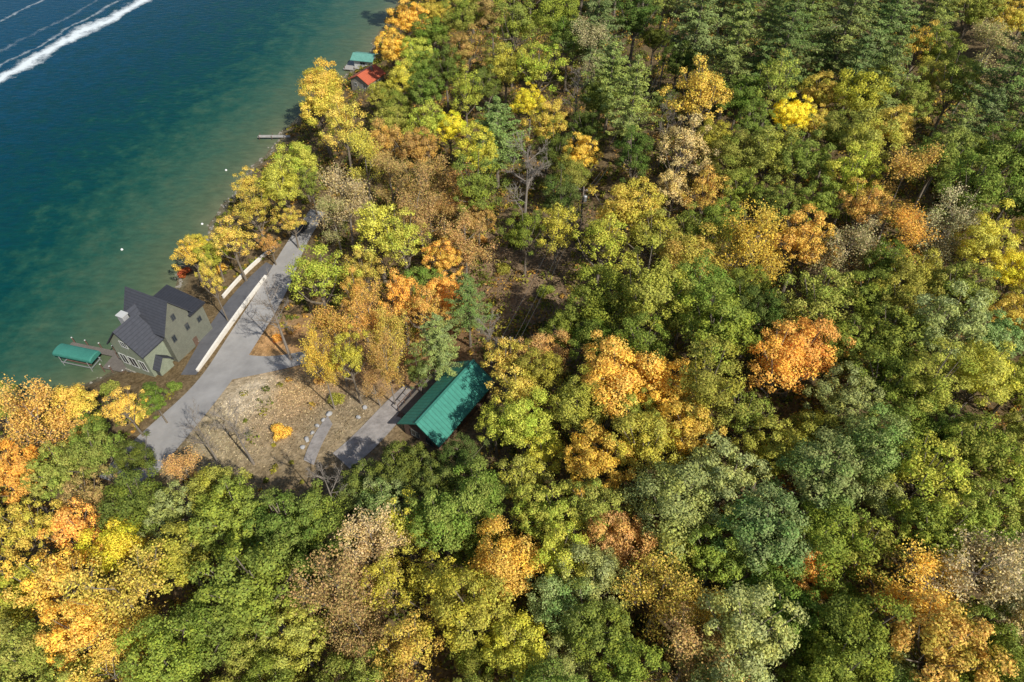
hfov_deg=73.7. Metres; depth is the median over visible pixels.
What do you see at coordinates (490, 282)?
undergrowth
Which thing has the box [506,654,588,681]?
broadleaf tree
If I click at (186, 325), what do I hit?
window
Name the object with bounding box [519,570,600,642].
broadleaf tree
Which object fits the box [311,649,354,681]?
broadleaf tree
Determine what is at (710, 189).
broadleaf tree
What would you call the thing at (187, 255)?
broadleaf tree
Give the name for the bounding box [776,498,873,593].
broadleaf tree
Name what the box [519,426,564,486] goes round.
broadleaf tree
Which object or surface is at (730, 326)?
broadleaf tree
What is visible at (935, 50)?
broadleaf tree
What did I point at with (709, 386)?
broadleaf tree
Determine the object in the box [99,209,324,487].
road
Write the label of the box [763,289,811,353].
broadleaf tree
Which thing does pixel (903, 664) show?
broadleaf tree
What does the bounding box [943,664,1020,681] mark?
broadleaf tree
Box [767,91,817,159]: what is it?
broadleaf tree
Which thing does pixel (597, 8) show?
pine tree
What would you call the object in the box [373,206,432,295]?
broadleaf tree
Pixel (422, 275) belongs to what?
broadleaf tree
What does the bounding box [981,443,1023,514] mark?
broadleaf tree
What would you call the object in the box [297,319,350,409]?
broadleaf tree
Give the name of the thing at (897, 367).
broadleaf tree
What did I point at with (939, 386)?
broadleaf tree
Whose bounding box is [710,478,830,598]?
broadleaf tree
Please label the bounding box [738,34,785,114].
pine tree
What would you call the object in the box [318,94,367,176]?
broadleaf tree
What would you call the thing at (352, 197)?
broadleaf tree
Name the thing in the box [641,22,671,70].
broadleaf tree
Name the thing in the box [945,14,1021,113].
broadleaf tree
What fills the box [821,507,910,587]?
broadleaf tree
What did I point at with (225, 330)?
retaining wall
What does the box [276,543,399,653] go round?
broadleaf tree
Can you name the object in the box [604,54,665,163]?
pine tree
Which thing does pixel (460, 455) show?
broadleaf tree
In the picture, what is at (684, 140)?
broadleaf tree
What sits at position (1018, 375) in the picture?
broadleaf tree
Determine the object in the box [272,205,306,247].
broadleaf tree
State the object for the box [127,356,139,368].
window
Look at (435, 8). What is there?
broadleaf tree
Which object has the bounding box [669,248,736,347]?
broadleaf tree
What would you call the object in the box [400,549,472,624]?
broadleaf tree
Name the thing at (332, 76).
broadleaf tree
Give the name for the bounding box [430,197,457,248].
broadleaf tree
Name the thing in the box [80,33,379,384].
shore stones
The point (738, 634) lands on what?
broadleaf tree
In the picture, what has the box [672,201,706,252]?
broadleaf tree
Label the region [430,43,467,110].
broadleaf tree
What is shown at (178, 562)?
broadleaf tree
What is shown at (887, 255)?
broadleaf tree
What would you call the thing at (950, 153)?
broadleaf tree
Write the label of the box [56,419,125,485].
broadleaf tree
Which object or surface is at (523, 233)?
broadleaf tree
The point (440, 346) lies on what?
pine tree
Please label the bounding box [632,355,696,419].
broadleaf tree
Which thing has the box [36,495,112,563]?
broadleaf tree
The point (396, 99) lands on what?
broadleaf tree
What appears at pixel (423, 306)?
broadleaf tree
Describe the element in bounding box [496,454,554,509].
broadleaf tree
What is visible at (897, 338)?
broadleaf tree
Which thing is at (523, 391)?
broadleaf tree
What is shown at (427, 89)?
broadleaf tree
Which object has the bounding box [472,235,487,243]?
shrub
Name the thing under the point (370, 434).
driveway
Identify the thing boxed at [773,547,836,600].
broadleaf tree
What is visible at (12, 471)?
broadleaf tree
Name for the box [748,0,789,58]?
pine tree
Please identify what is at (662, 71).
utility pole
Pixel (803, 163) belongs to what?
broadleaf tree
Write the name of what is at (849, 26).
pine tree
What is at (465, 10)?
broadleaf tree
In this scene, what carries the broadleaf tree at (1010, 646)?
on the ground at (294, 472)
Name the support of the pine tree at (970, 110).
on the ground at (294, 472)
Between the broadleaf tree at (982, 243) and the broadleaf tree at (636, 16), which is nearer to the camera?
the broadleaf tree at (982, 243)
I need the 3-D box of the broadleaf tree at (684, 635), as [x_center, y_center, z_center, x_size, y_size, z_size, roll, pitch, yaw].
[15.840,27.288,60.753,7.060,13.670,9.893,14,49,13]
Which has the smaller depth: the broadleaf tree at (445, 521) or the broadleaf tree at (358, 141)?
the broadleaf tree at (445, 521)
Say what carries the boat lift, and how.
in the water
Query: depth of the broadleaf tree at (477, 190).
115.02 m
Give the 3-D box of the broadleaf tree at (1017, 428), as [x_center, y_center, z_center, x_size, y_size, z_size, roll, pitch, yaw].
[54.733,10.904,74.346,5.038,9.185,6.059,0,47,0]
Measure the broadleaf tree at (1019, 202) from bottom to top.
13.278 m
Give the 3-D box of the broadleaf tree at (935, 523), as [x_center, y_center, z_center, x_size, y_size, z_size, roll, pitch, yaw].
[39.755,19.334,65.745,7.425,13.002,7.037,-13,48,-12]
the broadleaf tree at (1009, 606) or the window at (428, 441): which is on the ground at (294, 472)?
the broadleaf tree at (1009, 606)
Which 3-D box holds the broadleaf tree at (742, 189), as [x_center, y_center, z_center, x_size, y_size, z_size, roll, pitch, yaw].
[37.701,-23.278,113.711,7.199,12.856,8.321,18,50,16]
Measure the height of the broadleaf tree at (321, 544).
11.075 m
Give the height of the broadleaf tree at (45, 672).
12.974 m
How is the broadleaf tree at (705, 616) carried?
on the ground at (294, 472)
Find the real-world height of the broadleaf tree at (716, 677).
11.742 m
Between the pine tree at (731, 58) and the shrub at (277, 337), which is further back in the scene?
the pine tree at (731, 58)
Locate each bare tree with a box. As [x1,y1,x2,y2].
[178,398,223,470]
[209,399,254,464]
[245,267,297,359]
[304,458,351,528]
[473,310,500,376]
[498,131,549,251]
[561,66,587,139]
[656,93,683,166]
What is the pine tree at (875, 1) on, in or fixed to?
on the ground at (294, 472)
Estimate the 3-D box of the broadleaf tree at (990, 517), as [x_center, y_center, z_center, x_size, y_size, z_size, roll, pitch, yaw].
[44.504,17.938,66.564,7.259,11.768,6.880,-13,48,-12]
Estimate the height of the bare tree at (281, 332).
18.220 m
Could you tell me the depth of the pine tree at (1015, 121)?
107.58 m
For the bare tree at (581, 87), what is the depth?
139.15 m
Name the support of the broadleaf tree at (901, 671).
on the ground at (294, 472)
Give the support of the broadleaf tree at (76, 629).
on the ground at (294, 472)
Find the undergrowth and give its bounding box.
[0,0,1023,681]
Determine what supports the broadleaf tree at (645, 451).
on the ground at (294, 472)
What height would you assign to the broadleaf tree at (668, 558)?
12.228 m
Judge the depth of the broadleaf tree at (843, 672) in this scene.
54.42 m
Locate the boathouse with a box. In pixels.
[343,52,376,70]
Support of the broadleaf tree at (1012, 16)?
on the ground at (294, 472)
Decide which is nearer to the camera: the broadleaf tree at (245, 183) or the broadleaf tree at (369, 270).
the broadleaf tree at (369, 270)
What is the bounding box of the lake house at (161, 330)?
[106,285,211,376]
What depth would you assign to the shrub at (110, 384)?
111.32 m
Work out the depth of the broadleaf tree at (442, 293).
105.05 m
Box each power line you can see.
[503,3,679,334]
[515,6,685,337]
[519,64,664,339]
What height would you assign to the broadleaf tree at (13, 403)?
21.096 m
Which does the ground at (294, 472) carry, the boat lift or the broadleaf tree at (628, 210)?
the broadleaf tree at (628, 210)
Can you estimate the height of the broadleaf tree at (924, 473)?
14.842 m
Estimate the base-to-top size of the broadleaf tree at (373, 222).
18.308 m
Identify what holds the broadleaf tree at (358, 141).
on the ground at (294, 472)
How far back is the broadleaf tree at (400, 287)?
101.78 m
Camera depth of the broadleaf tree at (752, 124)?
120.47 m
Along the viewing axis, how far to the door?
118.15 m
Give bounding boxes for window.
[118,340,128,349]
[118,352,130,364]
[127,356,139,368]
[137,360,148,371]
[170,313,175,321]
[171,334,177,342]
[184,322,189,330]
[410,429,419,438]
[425,437,433,446]
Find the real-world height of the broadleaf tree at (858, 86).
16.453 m
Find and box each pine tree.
[408,312,463,379]
[443,273,494,346]
[455,95,531,188]
[558,0,631,80]
[573,40,640,140]
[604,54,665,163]
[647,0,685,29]
[668,0,732,91]
[697,2,766,119]
[705,0,738,49]
[719,0,761,51]
[734,0,766,33]
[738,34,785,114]
[742,0,825,117]
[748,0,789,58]
[757,0,793,29]
[775,0,833,68]
[788,0,882,112]
[798,34,841,104]
[805,0,842,27]
[828,29,882,117]
[833,0,884,47]
[840,29,920,127]
[843,0,920,76]
[866,0,917,44]
[887,0,964,77]
[912,93,983,197]
[935,0,964,39]
[951,87,1012,179]
[952,30,1023,133]
[997,99,1023,161]
[1012,0,1023,43]
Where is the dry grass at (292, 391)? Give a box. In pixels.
[181,215,619,493]
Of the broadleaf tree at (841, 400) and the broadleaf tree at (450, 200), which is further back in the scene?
the broadleaf tree at (450, 200)
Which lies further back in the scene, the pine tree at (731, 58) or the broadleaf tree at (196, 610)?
the pine tree at (731, 58)
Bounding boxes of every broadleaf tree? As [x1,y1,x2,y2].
[0,372,88,458]
[0,380,21,437]
[0,437,54,516]
[0,481,14,530]
[0,497,64,560]
[0,530,15,583]
[0,543,98,616]
[0,561,50,625]
[0,603,27,649]
[0,614,66,681]
[19,440,87,510]
[31,382,102,427]
[32,594,125,672]
[35,648,108,681]
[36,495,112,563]
[46,536,175,662]
[53,628,166,681]
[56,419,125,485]
[57,464,119,524]
[70,413,113,461]
[73,516,148,574]
[89,460,168,538]
[100,386,148,436]
[109,614,211,681]
[111,431,156,485]
[130,519,213,594]
[137,479,199,540]
[138,384,169,422]
[147,572,252,672]
[158,442,204,500]
[169,235,207,283]
[183,233,207,261]
[184,463,251,524]
[184,534,308,639]
[185,473,269,558]
[192,236,229,281]
[194,253,227,320]
[205,613,284,679]
[209,674,236,681]
[210,214,258,280]
[230,165,262,200]
[232,653,299,681]
[233,184,281,253]
[241,485,330,577]
[254,158,300,226]
[255,230,280,264]
[255,595,333,681]
[272,141,318,201]
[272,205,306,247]
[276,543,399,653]
[285,243,364,330]
[287,478,359,559]
[291,532,343,591]
[293,166,325,214]
[297,58,346,125]
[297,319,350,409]
[298,73,343,154]
[309,301,359,386]
[310,160,374,247]
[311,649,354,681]
[313,589,400,674]
[315,194,349,256]
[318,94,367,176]
[327,324,374,404]
[330,498,414,583]
[333,457,388,516]
[340,124,383,199]
[340,264,372,344]
[341,248,387,314]
[341,639,401,681]
[345,280,400,369]
[352,200,404,282]
[353,475,416,527]
[357,546,412,616]
[359,362,388,405]
[364,323,407,404]
[365,80,393,105]
[366,116,407,184]
[368,106,406,159]
[370,148,410,215]
[371,605,444,681]
[372,27,409,85]
[372,304,423,384]
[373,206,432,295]
[373,440,436,496]
[375,657,421,681]
[376,87,411,133]
[376,485,430,564]
[378,267,420,345]
[384,0,428,63]
[386,57,415,113]
[389,126,440,192]
[390,161,450,267]
[391,148,451,231]
[395,35,433,87]
[395,674,435,681]
[400,284,451,351]
[400,479,489,563]
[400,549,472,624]
[401,98,450,159]
[401,266,442,315]
[403,353,433,393]
[405,50,439,104]
[405,458,467,510]
[406,66,448,114]
[410,13,458,78]
[418,564,516,654]
[419,0,454,50]
[420,236,464,290]
[420,275,464,329]
[426,160,491,235]
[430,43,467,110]
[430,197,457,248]
[435,110,467,163]
[435,431,489,486]
[438,206,500,278]
[440,0,486,59]
[448,22,485,72]
[448,65,482,138]
[449,628,497,681]
[450,0,491,33]
[451,119,498,174]
[451,142,511,240]
[451,524,500,578]
[452,454,513,537]
[453,669,507,681]
[460,200,496,247]
[465,513,544,604]
[470,64,503,123]
[472,0,509,58]
[474,396,515,456]
[479,609,549,681]
[480,336,534,401]
[483,40,529,110]
[484,363,544,413]
[486,0,538,87]
[487,386,560,461]
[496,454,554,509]
[497,199,547,276]
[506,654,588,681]
[508,479,587,552]
[509,81,545,137]
[511,40,568,117]
[513,338,569,414]
[515,328,570,387]
[517,0,544,27]
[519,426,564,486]
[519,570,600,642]
[520,99,567,173]
[527,517,589,592]
[528,0,580,68]
[529,119,573,193]
[532,630,591,681]
[537,203,580,274]
[538,304,590,366]
[540,162,586,248]
[542,15,586,92]
[546,363,610,441]
[551,152,592,214]
[553,540,632,612]
[556,131,603,196]
[559,578,645,681]
[563,417,638,499]
[563,477,633,547]
[564,262,636,351]
[566,109,608,167]
[567,15,610,93]
[568,305,627,377]
[572,211,631,289]
[578,0,582,15]
[579,76,616,138]
[579,330,673,430]
[580,507,658,577]
[587,176,669,267]
[591,633,669,681]
[600,411,688,493]
[601,385,660,442]
[602,0,662,69]
[605,311,673,392]
[606,232,694,343]
[609,549,713,645]
[612,123,654,186]
[619,457,725,560]
[621,204,681,275]
[628,522,702,591]
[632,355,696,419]
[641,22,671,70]
[645,593,740,681]
[648,87,678,131]
[655,399,727,468]
[656,52,733,163]
[656,111,721,208]
[656,158,694,230]
[657,39,698,95]
[658,220,725,316]
[663,284,701,348]
[666,333,750,446]
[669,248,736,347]
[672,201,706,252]
[675,577,733,642]
[675,642,776,681]
[678,276,762,391]
[678,513,754,588]
[679,164,735,235]
[682,429,777,529]
[688,196,746,260]
[693,118,732,179]
[694,578,810,679]
[700,127,763,199]
[706,224,746,296]
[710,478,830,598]
[715,264,773,308]
[715,385,775,455]
[717,73,768,140]
[717,197,796,286]
[720,165,764,221]
[720,552,807,612]
[729,276,788,363]
[729,414,810,491]
[731,123,802,207]
[732,97,783,151]
[747,319,819,411]
[749,174,807,247]
[750,575,833,653]
[753,48,801,125]
[761,315,855,402]
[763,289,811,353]
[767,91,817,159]
[770,425,884,523]
[771,203,843,293]
[772,265,862,327]
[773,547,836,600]
[775,624,840,680]
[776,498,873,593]
[776,658,814,681]
[777,129,836,209]
[789,407,851,461]
[789,623,895,681]
[791,102,827,138]
[791,174,850,229]
[792,69,837,140]
[798,213,888,300]
[802,360,890,430]
[806,590,915,680]
[807,108,863,179]
[807,564,864,620]
[817,312,883,389]
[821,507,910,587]
[822,141,889,232]
[832,65,896,145]
[832,400,919,497]
[834,266,911,329]
[835,176,892,256]
[837,106,905,194]
[847,345,928,431]
[848,533,976,640]
[849,455,907,528]
[853,632,925,681]
[854,266,944,329]
[856,301,941,388]
[862,237,906,284]
[862,393,942,455]
[866,137,946,239]
[869,103,931,181]
[871,200,944,265]
[875,663,941,681]
[884,429,972,523]
[884,523,1023,644]
[886,336,980,415]
[888,494,984,573]
[889,247,952,322]
[889,586,1021,681]
[892,66,938,146]
[896,19,943,98]
[904,43,947,126]
[905,126,976,218]
[908,181,984,271]
[908,278,996,376]
[914,23,961,79]
[918,401,974,465]
[925,42,983,137]
[925,258,1001,313]
[931,142,1023,256]
[933,411,1023,495]
[941,336,1023,423]
[943,476,1023,544]
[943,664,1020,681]
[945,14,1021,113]
[946,0,1006,63]
[952,197,1020,279]
[954,134,998,186]
[955,307,1023,386]
[957,600,1023,657]
[967,105,1023,213]
[969,621,1023,681]
[979,526,1023,585]
[979,562,1023,629]
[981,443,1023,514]
[982,0,1023,66]
[983,292,1023,335]
[985,356,1023,421]
[988,179,1023,231]
[991,249,1023,306]
[991,400,1023,465]
[994,124,1023,221]
[1003,606,1023,658]
[1005,486,1023,534]
[1007,284,1023,330]
[1013,215,1023,267]
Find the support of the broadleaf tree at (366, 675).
on the ground at (294, 472)
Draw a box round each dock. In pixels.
[70,337,125,372]
[258,133,296,139]
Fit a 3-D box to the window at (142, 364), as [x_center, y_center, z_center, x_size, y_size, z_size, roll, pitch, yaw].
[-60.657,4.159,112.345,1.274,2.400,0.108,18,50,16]
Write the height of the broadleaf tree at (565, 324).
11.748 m
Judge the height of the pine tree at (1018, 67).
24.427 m
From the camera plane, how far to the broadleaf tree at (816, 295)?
84.07 m
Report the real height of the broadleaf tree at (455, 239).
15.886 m
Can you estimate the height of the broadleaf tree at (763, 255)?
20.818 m
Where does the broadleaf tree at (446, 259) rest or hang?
on the ground at (294, 472)
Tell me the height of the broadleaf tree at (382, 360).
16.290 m
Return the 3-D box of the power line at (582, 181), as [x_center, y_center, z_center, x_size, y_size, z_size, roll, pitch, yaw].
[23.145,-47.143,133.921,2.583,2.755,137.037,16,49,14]
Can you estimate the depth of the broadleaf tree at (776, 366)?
76.34 m
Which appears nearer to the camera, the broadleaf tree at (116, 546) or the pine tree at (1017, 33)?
the broadleaf tree at (116, 546)
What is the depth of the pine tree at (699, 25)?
142.75 m
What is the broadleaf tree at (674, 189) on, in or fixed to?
on the ground at (294, 472)
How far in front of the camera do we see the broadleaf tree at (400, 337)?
92.86 m
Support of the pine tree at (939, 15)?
on the ground at (294, 472)
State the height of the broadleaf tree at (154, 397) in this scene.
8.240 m
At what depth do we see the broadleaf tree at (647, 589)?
61.71 m
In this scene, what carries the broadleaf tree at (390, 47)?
on the ground at (294, 472)
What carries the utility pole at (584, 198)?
on the ground at (294, 472)
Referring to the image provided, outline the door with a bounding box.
[193,336,198,345]
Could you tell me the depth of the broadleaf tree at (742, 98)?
125.47 m
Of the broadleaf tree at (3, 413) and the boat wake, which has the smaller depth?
the broadleaf tree at (3, 413)
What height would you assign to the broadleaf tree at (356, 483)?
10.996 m
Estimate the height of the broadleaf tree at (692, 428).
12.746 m
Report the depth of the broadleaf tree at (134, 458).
88.28 m
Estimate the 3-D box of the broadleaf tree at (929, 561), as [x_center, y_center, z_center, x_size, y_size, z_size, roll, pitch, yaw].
[36.550,23.434,61.554,11.430,15.023,8.157,7,47,6]
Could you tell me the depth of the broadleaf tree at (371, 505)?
75.14 m
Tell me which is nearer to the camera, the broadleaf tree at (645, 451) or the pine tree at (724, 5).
the broadleaf tree at (645, 451)
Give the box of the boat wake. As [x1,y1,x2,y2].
[0,0,150,81]
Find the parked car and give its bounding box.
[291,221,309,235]
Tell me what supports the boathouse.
on the ground at (294, 472)
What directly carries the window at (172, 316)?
in the lake house at (161, 330)
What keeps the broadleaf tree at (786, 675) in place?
on the ground at (294, 472)
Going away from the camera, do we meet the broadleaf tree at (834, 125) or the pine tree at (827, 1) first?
the broadleaf tree at (834, 125)
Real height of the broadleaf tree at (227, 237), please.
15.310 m
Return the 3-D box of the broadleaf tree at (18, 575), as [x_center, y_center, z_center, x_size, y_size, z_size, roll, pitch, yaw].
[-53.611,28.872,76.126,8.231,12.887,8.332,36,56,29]
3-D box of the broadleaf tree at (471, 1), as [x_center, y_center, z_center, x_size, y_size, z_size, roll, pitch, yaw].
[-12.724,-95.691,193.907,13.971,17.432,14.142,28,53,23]
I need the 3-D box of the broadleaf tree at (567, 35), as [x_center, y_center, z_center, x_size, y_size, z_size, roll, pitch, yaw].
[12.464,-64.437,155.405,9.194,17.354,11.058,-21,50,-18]
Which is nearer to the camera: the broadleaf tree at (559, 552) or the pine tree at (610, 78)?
the broadleaf tree at (559, 552)
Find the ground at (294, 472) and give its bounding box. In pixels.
[0,0,1023,681]
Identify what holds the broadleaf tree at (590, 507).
on the ground at (294, 472)
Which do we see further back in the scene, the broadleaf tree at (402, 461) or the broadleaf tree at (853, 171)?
the broadleaf tree at (853, 171)
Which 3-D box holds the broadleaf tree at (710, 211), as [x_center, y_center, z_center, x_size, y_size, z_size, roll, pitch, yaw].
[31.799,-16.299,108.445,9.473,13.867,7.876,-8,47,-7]
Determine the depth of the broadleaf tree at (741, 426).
76.11 m
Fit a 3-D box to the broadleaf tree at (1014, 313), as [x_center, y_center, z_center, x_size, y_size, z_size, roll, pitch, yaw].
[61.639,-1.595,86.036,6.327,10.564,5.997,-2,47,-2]
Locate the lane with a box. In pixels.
[181,262,272,374]
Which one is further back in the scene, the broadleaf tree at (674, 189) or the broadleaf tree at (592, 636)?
the broadleaf tree at (674, 189)
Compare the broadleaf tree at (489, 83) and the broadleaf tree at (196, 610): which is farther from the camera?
the broadleaf tree at (489, 83)
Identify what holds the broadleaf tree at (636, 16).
on the ground at (294, 472)
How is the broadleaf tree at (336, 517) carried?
on the ground at (294, 472)
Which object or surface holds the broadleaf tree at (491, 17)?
on the ground at (294, 472)
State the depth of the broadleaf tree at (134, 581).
66.81 m
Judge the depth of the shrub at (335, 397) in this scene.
100.50 m
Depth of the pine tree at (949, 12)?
149.54 m
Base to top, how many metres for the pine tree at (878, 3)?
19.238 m
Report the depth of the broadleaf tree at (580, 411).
80.11 m
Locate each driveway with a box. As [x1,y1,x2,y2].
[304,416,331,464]
[333,385,417,467]
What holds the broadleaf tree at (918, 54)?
on the ground at (294, 472)
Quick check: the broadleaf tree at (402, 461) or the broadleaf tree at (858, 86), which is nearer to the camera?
the broadleaf tree at (402, 461)
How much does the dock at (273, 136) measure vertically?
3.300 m
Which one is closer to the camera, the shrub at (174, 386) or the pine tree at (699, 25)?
the shrub at (174, 386)
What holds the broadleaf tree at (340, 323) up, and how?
on the ground at (294, 472)
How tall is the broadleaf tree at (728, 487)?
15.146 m
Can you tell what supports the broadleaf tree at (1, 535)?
on the ground at (294, 472)
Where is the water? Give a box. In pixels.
[0,0,398,412]
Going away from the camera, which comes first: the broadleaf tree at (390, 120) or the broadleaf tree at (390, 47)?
the broadleaf tree at (390, 120)
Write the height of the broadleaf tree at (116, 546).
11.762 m
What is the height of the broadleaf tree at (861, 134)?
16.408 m
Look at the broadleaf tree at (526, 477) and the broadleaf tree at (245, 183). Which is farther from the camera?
the broadleaf tree at (245, 183)
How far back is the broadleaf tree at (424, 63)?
159.27 m
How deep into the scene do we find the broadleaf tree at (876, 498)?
67.41 m
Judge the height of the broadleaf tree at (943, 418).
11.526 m
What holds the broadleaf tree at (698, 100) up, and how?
on the ground at (294, 472)
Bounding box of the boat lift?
[52,343,101,371]
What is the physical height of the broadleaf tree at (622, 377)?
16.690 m
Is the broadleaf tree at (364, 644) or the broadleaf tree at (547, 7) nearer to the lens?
the broadleaf tree at (364, 644)
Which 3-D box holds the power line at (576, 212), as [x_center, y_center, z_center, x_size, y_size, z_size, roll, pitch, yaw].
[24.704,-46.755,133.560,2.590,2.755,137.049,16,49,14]
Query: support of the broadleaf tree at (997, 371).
on the ground at (294, 472)
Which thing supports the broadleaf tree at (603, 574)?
on the ground at (294, 472)
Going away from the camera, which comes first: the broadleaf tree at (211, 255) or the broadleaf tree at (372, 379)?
the broadleaf tree at (372, 379)
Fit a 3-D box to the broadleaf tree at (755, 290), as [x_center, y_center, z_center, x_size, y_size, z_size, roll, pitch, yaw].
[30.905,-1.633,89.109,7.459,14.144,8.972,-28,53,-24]
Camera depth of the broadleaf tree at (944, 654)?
54.28 m
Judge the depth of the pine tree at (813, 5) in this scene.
141.35 m
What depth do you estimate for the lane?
122.92 m
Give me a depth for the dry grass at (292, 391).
102.76 m
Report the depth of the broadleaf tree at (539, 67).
144.32 m
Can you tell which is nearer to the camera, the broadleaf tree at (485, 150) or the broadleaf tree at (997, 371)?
the broadleaf tree at (997, 371)
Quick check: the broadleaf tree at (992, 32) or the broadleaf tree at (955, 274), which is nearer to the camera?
the broadleaf tree at (955, 274)
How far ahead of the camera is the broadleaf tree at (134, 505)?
78.80 m
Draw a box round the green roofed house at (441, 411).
[397,359,494,449]
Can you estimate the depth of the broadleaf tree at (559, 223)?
108.04 m
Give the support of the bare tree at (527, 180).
on the ground at (294, 472)
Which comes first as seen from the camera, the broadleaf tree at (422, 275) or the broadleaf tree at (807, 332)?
the broadleaf tree at (807, 332)
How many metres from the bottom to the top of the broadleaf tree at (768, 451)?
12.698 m
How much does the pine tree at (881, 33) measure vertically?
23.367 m
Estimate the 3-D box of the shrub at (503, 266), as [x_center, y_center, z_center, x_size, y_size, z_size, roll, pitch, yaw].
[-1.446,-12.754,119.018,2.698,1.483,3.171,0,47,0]
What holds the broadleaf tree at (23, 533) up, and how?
on the ground at (294, 472)
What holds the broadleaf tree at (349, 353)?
on the ground at (294, 472)
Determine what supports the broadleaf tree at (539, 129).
on the ground at (294, 472)
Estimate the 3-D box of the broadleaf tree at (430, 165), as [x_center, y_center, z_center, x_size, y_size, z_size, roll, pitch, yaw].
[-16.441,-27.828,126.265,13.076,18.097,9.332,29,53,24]
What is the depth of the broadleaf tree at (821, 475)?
65.66 m
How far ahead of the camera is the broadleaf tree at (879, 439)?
67.83 m
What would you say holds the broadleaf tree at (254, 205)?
on the ground at (294, 472)
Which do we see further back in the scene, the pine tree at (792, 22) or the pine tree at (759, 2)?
the pine tree at (759, 2)
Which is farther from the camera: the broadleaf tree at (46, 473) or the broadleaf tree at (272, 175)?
the broadleaf tree at (272, 175)
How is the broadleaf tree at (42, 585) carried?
on the ground at (294, 472)
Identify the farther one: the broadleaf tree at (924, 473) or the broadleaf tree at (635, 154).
the broadleaf tree at (635, 154)
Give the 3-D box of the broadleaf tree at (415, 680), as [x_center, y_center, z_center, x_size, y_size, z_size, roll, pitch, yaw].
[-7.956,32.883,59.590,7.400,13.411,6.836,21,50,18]
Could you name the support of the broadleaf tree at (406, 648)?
on the ground at (294, 472)
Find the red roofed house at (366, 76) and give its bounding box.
[348,64,385,91]
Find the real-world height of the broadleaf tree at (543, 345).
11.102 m
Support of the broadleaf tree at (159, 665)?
on the ground at (294, 472)
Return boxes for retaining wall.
[196,275,266,370]
[222,246,274,297]
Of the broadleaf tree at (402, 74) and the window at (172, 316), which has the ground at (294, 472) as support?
the broadleaf tree at (402, 74)
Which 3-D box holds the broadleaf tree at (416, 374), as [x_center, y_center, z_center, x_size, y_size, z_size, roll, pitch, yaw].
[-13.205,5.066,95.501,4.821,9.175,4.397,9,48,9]
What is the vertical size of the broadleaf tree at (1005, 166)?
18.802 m
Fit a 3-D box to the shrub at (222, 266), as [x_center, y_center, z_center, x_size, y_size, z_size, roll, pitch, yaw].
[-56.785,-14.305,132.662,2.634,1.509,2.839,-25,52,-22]
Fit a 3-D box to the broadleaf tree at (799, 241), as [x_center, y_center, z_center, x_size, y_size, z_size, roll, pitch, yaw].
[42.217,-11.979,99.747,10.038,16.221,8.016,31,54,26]
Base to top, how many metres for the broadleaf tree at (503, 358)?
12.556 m
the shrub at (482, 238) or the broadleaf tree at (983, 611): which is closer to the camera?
the broadleaf tree at (983, 611)
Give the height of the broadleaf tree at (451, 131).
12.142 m
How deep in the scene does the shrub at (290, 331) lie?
117.62 m
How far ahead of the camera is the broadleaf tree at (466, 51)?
159.37 m
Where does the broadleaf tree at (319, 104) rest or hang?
on the ground at (294, 472)
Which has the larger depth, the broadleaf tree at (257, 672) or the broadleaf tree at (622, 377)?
the broadleaf tree at (622, 377)
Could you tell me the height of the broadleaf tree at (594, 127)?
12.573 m
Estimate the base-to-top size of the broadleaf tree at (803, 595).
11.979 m
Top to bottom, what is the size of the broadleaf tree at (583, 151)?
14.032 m
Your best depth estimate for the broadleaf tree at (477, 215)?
117.25 m
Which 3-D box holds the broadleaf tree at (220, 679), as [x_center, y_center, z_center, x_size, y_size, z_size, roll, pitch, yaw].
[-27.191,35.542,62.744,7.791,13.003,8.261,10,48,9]
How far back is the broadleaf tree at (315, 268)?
107.00 m
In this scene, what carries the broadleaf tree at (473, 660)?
on the ground at (294, 472)
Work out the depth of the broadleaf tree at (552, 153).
124.32 m
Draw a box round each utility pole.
[502,337,519,389]
[576,187,590,238]
[659,44,666,90]
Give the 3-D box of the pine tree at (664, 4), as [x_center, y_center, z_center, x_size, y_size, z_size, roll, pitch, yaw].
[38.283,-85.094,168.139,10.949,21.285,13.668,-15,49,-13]
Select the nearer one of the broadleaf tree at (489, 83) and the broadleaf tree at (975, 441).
the broadleaf tree at (975, 441)
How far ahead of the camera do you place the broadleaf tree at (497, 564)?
65.61 m
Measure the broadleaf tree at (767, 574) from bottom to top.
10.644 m
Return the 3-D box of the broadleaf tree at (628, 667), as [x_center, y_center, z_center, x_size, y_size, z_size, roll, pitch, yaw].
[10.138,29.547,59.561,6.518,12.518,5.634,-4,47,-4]
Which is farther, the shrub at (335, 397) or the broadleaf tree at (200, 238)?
the broadleaf tree at (200, 238)
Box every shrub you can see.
[99,379,119,396]
[129,405,149,426]
[141,381,156,390]
[166,381,181,393]
[177,267,191,278]
[215,263,227,273]
[270,423,292,441]
[272,334,281,341]
[287,324,299,334]
[313,372,325,384]
[327,392,345,405]
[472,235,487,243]
[496,262,510,274]
[536,284,555,298]
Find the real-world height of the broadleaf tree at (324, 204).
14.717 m
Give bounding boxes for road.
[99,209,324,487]
[215,351,306,382]
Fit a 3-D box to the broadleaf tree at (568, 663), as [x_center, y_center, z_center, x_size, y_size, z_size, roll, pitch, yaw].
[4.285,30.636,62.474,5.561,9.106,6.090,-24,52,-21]
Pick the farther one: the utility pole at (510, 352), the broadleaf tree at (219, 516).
the utility pole at (510, 352)
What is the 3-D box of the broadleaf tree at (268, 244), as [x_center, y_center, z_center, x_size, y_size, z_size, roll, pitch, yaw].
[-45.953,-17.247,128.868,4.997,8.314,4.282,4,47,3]
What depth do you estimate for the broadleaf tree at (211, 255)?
124.50 m

